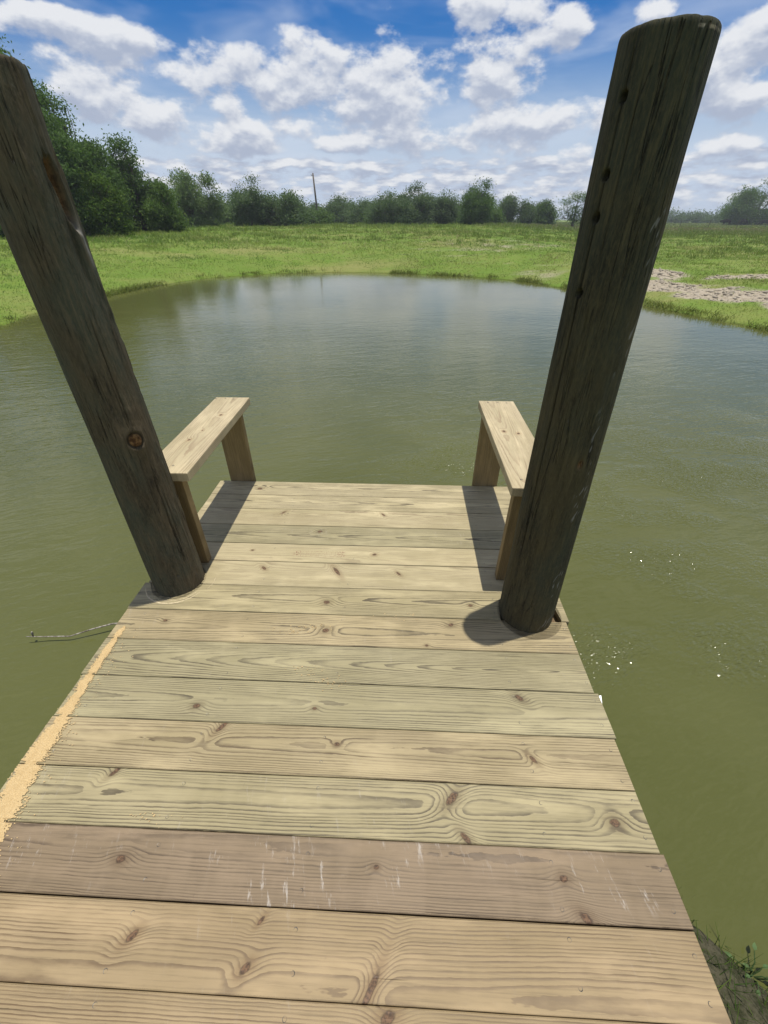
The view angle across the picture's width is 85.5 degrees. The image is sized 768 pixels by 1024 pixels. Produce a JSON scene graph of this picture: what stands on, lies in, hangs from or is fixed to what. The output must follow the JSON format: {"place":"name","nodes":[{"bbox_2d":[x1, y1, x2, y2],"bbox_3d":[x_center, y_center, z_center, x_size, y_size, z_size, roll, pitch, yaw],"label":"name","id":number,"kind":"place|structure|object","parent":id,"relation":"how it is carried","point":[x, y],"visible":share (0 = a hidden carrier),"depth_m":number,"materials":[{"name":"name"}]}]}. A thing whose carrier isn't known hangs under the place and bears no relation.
{"place":"outdoors","nodes":[
{"label":"outdoors","id":0,"kind":"place"},
{"bbox_2d":[0,272,767,992],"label":"pond water","id":1,"kind":"structure","parent":0,"point":[360,378],"depth_m":3.87,"materials":[{"name":"green liquid"}]},
{"bbox_2d":[26,623,116,636],"bbox_3d":[-1.573,0.678,2.357,0.790,0.144,0.042,-6,36,-9],"label":"twig","id":2,"kind":"object","parent":1,"relation":"in","point":[32,633],"visible":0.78,"depth_m":2.31,"materials":[{"name":"wood"}]},
{"bbox_2d":[0,54,204,596],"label":"wooden pole","id":3,"kind":"object","parent":1,"relation":"in","point":[43,229],"visible":0.94,"depth_m":1.15,"materials":[{"name":"brown wood"}]},
{"bbox_2d":[0,397,730,1023],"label":"wooden dock","id":4,"kind":"object","parent":3,"relation":"attached to","point":[420,805],"visible":0.83,"depth_m":1.10,"materials":[{"name":"brown wood"}]},
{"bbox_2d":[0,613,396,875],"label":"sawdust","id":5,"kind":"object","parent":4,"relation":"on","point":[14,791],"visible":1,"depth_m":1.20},
{"bbox_2d":[499,14,721,632],"bbox_3d":[0.578,0.395,1.646,0.290,3.098,0.240,1,35,2],"label":"wooden pole","id":6,"kind":"object","parent":1,"relation":"in","point":[660,73],"visible":0.98,"depth_m":0.92,"materials":[{"name":"brown wood"}]},
{"bbox_2d":[724,942,767,995],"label":"water weed","id":7,"kind":"object","parent":1,"relation":"on","point":[750,974],"visible":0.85,"depth_m":1.28,"materials":[{"name":"green plant"}]},
{"bbox_2d":[0,219,767,1023],"bbox_3d":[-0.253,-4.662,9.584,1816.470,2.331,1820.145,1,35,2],"label":"ground","id":8,"kind":"structure","parent":0,"point":[308,263],"depth_m":17.37,"materials":[{"name":"green plant"}]},
{"bbox_2d":[0,225,4,238],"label":"leafy shrub","id":9,"kind":"object","parent":8,"relation":"on","point":[1,233],"depth_m":21.87,"materials":[{"name":"green plant"}]},
{"bbox_2d":[0,34,98,223],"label":"oak tree","id":10,"kind":"object","parent":8,"relation":"on","point":[61,144],"visible":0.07,"depth_m":22.30,"materials":[{"name":"green plant"}]},
{"bbox_2d":[32,77,142,230],"bbox_3d":[-19.532,-21.529,25.986,6.616,7.899,6.541,1,35,2],"label":"oak tree","id":11,"kind":"object","parent":8,"relation":"on","point":[96,162],"visible":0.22,"depth_m":25.23,"materials":[{"name":"green plant"}]},
{"bbox_2d":[72,170,140,236],"bbox_3d":[-16.667,-17.844,24.400,3.899,3.535,4.115,1,35,2],"label":"leafy shrub","id":12,"kind":"object","parent":8,"relation":"on","point":[110,199],"visible":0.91,"depth_m":24.07,"materials":[{"name":"green plant"}]},
{"bbox_2d":[100,128,182,230],"bbox_3d":[-17.547,-22.762,29.166,5.190,6.390,5.118,1,35,2],"label":"oak tree","id":13,"kind":"object","parent":8,"relation":"on","point":[129,173],"visible":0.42,"depth_m":28.79,"materials":[{"name":"green plant"}]},
{"bbox_2d":[138,177,193,232],"bbox_3d":[-15.377,-21.171,29.254,3.556,3.781,3.474,-13,37,-18],"label":"leafy shrub","id":14,"kind":"object","parent":8,"relation":"on","point":[162,216],"visible":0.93,"depth_m":28.75,"materials":[{"name":"green plant"}]},
{"bbox_2d":[163,164,234,226],"bbox_3d":[-19.108,-30.696,41.144,7.266,5.899,7.448,24,41,29],"label":"willow tree","id":15,"kind":"object","parent":8,"relation":"on","point":[196,206],"visible":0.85,"depth_m":40.10,"materials":[{"name":"green plant"}]},
{"bbox_2d":[219,191,235,223],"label":"tree","id":16,"kind":"object","parent":8,"relation":"on","point":[226,219],"visible":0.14,"depth_m":58.11,"materials":[{"name":"green plant"}]},
{"bbox_2d":[223,171,275,225],"bbox_3d":[-15.264,-35.044,46.826,5.849,5.304,7.170,1,35,2],"label":"willow tree","id":17,"kind":"object","parent":8,"relation":"on","point":[243,209],"visible":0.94,"depth_m":45.84,"materials":[{"name":"green plant"}]},
{"bbox_2d":[249,187,316,225],"bbox_3d":[-11.751,-34.533,47.965,8.349,4.504,7.709,1,35,2],"label":"tree","id":18,"kind":"object","parent":8,"relation":"on","point":[293,211],"visible":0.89,"depth_m":46.56,"materials":[{"name":"green plant"}]},
{"bbox_2d":[311,173,317,209],"bbox_3d":[-9.980,-45.201,60.311,0.679,6.229,0.324,1,35,2],"label":"utility pole","id":19,"kind":"object","parent":8,"relation":"on","point":[312,175],"visible":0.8,"depth_m":59.63,"materials":[{"name":"grey"}]},
{"bbox_2d":[305,199,324,212],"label":"tree","id":20,"kind":"object","parent":8,"relation":"on","point":[314,206],"visible":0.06,"depth_m":82.17,"materials":[{"name":"green plant"}]},
{"bbox_2d":[307,205,335,223],"bbox_3d":[-9.284,-42.441,60.178,6.041,3.513,5.633,1,35,2],"label":"leafy shrub","id":21,"kind":"object","parent":8,"relation":"on","point":[322,217],"visible":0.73,"depth_m":59.55,"materials":[{"name":"green plant"}]},
{"bbox_2d":[319,192,352,223],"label":"tree","id":22,"kind":"object","parent":8,"relation":"on","point":[336,205],"visible":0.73,"depth_m":67.16,"materials":[{"name":"green plant"}]},
{"bbox_2d":[343,197,358,207],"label":"tree","id":23,"kind":"object","parent":8,"relation":"on","point":[351,202],"visible":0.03,"depth_m":75.79,"materials":[{"name":"green plant"}]},
{"bbox_2d":[343,196,377,223],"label":"tree","id":24,"kind":"object","parent":8,"relation":"on","point":[355,213],"visible":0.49,"depth_m":63.72,"materials":[{"name":"green plant"}]},
{"bbox_2d":[359,208,387,224],"bbox_3d":[-0.946,-43.800,62.245,5.241,3.418,6.007,11,37,16],"label":"leafy shrub","id":25,"kind":"object","parent":8,"relation":"on","point":[364,216],"visible":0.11,"depth_m":61.18,"materials":[{"name":"green plant"}]},
{"bbox_2d":[0,221,767,332],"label":"grass","id":26,"kind":"structure","parent":8,"relation":"on","point":[696,229],"depth_m":23.08,"materials":[{"name":"green plant"}]},
{"bbox_2d":[361,186,422,224],"bbox_3d":[1.099,-41.480,57.026,8.384,5.063,7.846,1,35,2],"label":"tree","id":27,"kind":"object","parent":8,"relation":"on","point":[388,207],"visible":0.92,"depth_m":55.64,"materials":[{"name":"green plant"}]},
{"bbox_2d":[396,180,437,223],"bbox_3d":[4.516,-43.027,58.365,6.644,5.719,6.405,19,40,25],"label":"tree","id":28,"kind":"object","parent":8,"relation":"on","point":[424,203],"visible":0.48,"depth_m":57.15,"materials":[{"name":"green plant"}]},
{"bbox_2d":[422,191,443,222],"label":"tree","id":29,"kind":"object","parent":8,"relation":"on","point":[430,208],"visible":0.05,"depth_m":79.19,"materials":[{"name":"green plant"}]},
{"bbox_2d":[430,189,460,224],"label":"tree","id":30,"kind":"object","parent":8,"relation":"on","point":[445,211],"visible":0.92,"depth_m":58.57,"materials":[{"name":"green plant"}]},
{"bbox_2d":[432,189,463,221],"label":"tree","id":31,"kind":"object","parent":8,"relation":"on","point":[459,205],"visible":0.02,"depth_m":77.48,"materials":[{"name":"green plant"}]},
{"bbox_2d":[453,176,499,224],"bbox_3d":[12.393,-40.884,55.387,6.073,6.203,7.369,1,35,2],"label":"oak tree","id":32,"kind":"object","parent":8,"relation":"on","point":[477,206],"visible":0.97,"depth_m":54.28,"materials":[{"name":"green plant"}]},
{"bbox_2d":[481,204,510,223],"bbox_3d":[16.861,-45.255,63.849,5.558,4.048,5.430,1,35,2],"label":"leafy shrub","id":33,"kind":"object","parent":8,"relation":"on","point":[497,217],"visible":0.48,"depth_m":63.12,"materials":[{"name":"green plant"}]},
{"bbox_2d":[497,191,521,222],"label":"tree","id":34,"kind":"object","parent":8,"relation":"on","point":[509,205],"visible":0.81,"depth_m":73.82,"materials":[{"name":"green plant"}]},
{"bbox_2d":[515,197,537,223],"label":"tree","id":35,"kind":"object","parent":8,"relation":"on","point":[526,214],"visible":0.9,"depth_m":73.51,"materials":[{"name":"green plant"}]},
{"bbox_2d":[516,201,560,223],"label":"tree","id":36,"kind":"object","parent":8,"relation":"on","point":[536,210],"visible":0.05,"depth_m":89.98,"materials":[{"name":"green plant"}]},
{"bbox_2d":[531,196,559,224],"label":"tree","id":37,"kind":"object","parent":8,"relation":"on","point":[545,214],"visible":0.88,"depth_m":72.93,"materials":[{"name":"green plant"}]},
{"bbox_2d":[552,191,585,226],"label":"open tree","id":38,"kind":"object","parent":8,"relation":"on","point":[572,218],"visible":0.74,"depth_m":67.97,"materials":[{"name":"green plant"}]},
{"bbox_2d":[666,206,688,222],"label":"distant bush","id":39,"kind":"object","parent":8,"relation":"on","point":[679,217],"visible":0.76,"depth_m":168.92,"materials":[{"name":"green plant"}]},
{"bbox_2d":[679,209,701,222],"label":"distant bush","id":40,"kind":"object","parent":8,"relation":"on","point":[688,216],"visible":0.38,"depth_m":173.25,"materials":[{"name":"green plant"}]},
{"bbox_2d":[687,209,714,222],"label":"distant bush","id":41,"kind":"object","parent":8,"relation":"on","point":[697,218],"visible":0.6,"depth_m":168.47,"materials":[{"name":"green plant"}]},
{"bbox_2d":[649,268,767,308],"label":"soil clods","id":42,"kind":"object","parent":8,"relation":"on","point":[662,281],"visible":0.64,"depth_m":11.64,"materials":[{"name":"beige soil"}]},
{"bbox_2d":[699,209,726,222],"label":"distant bush","id":43,"kind":"object","parent":8,"relation":"on","point":[711,218],"visible":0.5,"depth_m":159.78,"materials":[{"name":"green plant"}]},
{"bbox_2d":[676,883,767,1023],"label":"bank grass","id":44,"kind":"structure","parent":8,"relation":"on","point":[734,990],"depth_m":1.25,"materials":[{"name":"green plant"}]},
{"bbox_2d":[679,220,767,227],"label":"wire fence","id":45,"kind":"object","parent":8,"relation":"on","point":[726,225],"visible":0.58,"depth_m":71.35,"materials":[{"name":"metal"}]},
{"bbox_2d":[714,177,767,224],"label":"oak tree","id":46,"kind":"object","parent":8,"relation":"on","point":[740,207],"visible":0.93,"depth_m":108.55,"materials":[{"name":"green plant"}]},
{"bbox_2d":[757,219,767,224],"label":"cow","id":47,"kind":"object","parent":8,"relation":"on","point":[763,221],"visible":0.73,"depth_m":99.43},
{"bbox_2d":[0,0,767,219],"label":"sky","id":48,"kind":"structure","parent":0,"point":[364,97],"materials":[{"name":"blue"}]},
{"bbox_2d":[720,219,730,224],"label":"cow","id":49,"kind":"object","parent":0,"point":[727,220],"visible":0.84,"depth_m":101.63},
{"bbox_2d":[739,219,747,224],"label":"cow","id":50,"kind":"object","parent":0,"point":[745,221],"visible":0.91,"depth_m":103.42}
]}

